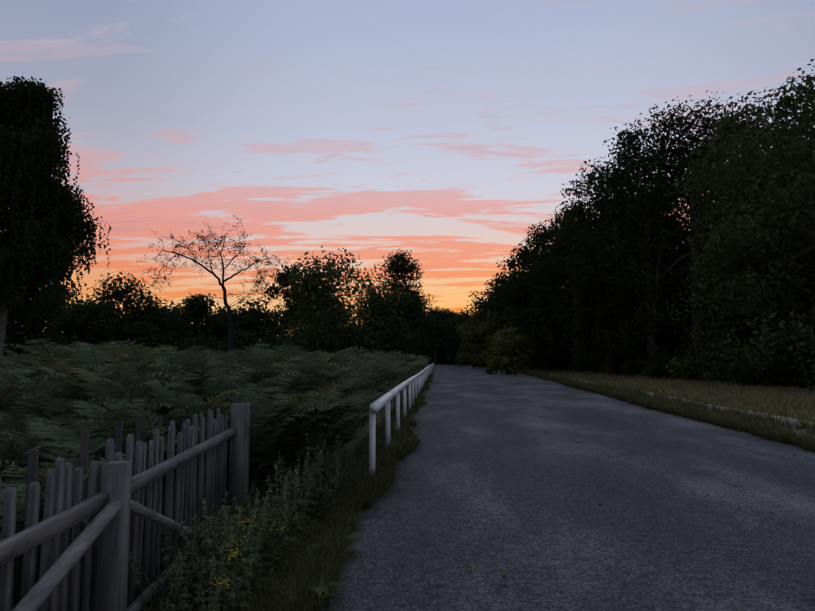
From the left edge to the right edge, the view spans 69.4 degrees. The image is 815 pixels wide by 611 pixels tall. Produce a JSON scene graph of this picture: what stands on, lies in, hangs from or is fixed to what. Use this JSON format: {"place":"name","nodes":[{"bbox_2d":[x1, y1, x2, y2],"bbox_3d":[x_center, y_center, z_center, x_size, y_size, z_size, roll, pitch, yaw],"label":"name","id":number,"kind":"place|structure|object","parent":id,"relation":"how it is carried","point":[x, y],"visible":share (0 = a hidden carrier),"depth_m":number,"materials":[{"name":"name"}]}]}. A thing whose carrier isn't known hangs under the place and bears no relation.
{"place":"outdoors","nodes":[
{"label":"outdoors","id":0,"kind":"place"},
{"bbox_2d":[0,0,814,339],"label":"sky","id":1,"kind":"structure","parent":0,"point":[440,131],"materials":[{"name":"blue"}]},
{"bbox_2d":[127,364,814,610],"bbox_3d":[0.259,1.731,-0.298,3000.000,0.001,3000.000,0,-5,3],"label":"ground","id":2,"kind":"structure","parent":0,"point":[381,414],"depth_m":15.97,"materials":[{"name":"green plant"}]},
{"bbox_2d":[0,72,110,355],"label":"tree","id":3,"kind":"object","parent":2,"relation":"on","point":[38,202],"depth_m":36.93,"materials":[{"name":"green plant"}]},
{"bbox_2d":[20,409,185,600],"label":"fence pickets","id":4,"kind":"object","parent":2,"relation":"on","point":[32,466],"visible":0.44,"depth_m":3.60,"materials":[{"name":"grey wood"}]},
{"bbox_2d":[0,403,250,610],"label":"picket fence posts and pales","id":5,"kind":"object","parent":2,"relation":"on","point":[107,569],"visible":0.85,"depth_m":3.12,"materials":[{"name":"grey wood"}]},
{"bbox_2d":[0,428,234,610],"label":"fence rails","id":6,"kind":"object","parent":5,"relation":"attached to","point":[38,594],"visible":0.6,"depth_m":2.75,"materials":[{"name":"grey wood"}]},
{"bbox_2d":[0,382,377,610],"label":"bracken field understorey","id":7,"kind":"object","parent":2,"relation":"on","point":[17,581],"visible":0.02,"depth_m":4.64,"materials":[{"name":"green plant"}]},
{"bbox_2d":[135,215,289,349],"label":"half dead tree","id":8,"kind":"object","parent":2,"relation":"on","point":[230,332],"depth_m":51.47,"materials":[{"name":"brown plant"}]},
{"bbox_2d":[0,338,431,607],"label":"ferns","id":9,"kind":"object","parent":2,"relation":"on","point":[274,416],"visible":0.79,"depth_m":6.74,"materials":[{"name":"green plant"}]},
{"bbox_2d":[3,249,438,366],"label":"trees","id":10,"kind":"object","parent":2,"relation":"on","point":[156,324],"depth_m":65.25,"materials":[{"name":"green plant"}]},
{"bbox_2d":[128,383,417,610],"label":"verge weeds","id":11,"kind":"object","parent":2,"relation":"on","point":[240,583],"visible":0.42,"depth_m":4.30,"materials":[{"name":"plant"}]},
{"bbox_2d":[213,519,283,588],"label":"yellow flowers","id":12,"kind":"object","parent":11,"relation":"attached to","point":[238,550],"visible":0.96,"depth_m":3.59,"materials":[{"name":"yellow plant"}]},
{"bbox_2d":[260,246,410,354],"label":"tree foliage","id":13,"kind":"object","parent":2,"relation":"on","point":[314,282],"visible":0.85,"depth_m":54.47,"materials":[{"name":"green plant"}]},
{"bbox_2d":[369,363,433,477],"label":"railing","id":14,"kind":"object","parent":2,"relation":"on","point":[378,405],"visible":0.85,"depth_m":11.32,"materials":[{"name":"paint"}]},
{"bbox_2d":[454,308,549,374],"bbox_3d":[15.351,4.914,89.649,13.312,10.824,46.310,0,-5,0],"label":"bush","id":15,"kind":"object","parent":2,"relation":"on","point":[511,344],"visible":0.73,"depth_m":78.33,"materials":[{"name":"green plant"}]},
{"bbox_2d":[351,367,814,584],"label":"dry grass","id":16,"kind":"structure","parent":2,"relation":"on","point":[735,395],"depth_m":26.96,"materials":[{"name":"brown plant"}]},
{"bbox_2d":[415,197,814,381],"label":"trunks","id":17,"kind":"object","parent":2,"relation":"on","point":[441,356],"depth_m":62.70,"materials":[{"name":"plant"}]},
{"bbox_2d":[424,90,814,391],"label":"woods","id":18,"kind":"object","parent":2,"relation":"on","point":[581,237],"depth_m":55.02,"materials":[{"name":"green plant"}]},
{"bbox_2d":[470,59,814,386],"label":"woods foliage","id":19,"kind":"object","parent":2,"relation":"on","point":[734,189],"visible":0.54,"depth_m":33.01,"materials":[{"name":"green plant"}]},
{"bbox_2d":[542,373,814,428],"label":"verge edging board","id":20,"kind":"object","parent":2,"relation":"on","point":[791,420],"visible":0.08,"depth_m":17.81,"materials":[{"name":"beige"}]},
{"bbox_2d":[308,364,814,610],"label":"road","id":21,"kind":"structure","parent":0,"point":[678,543],"depth_m":6.65,"materials":[{"name":"asphalt"}]}
]}

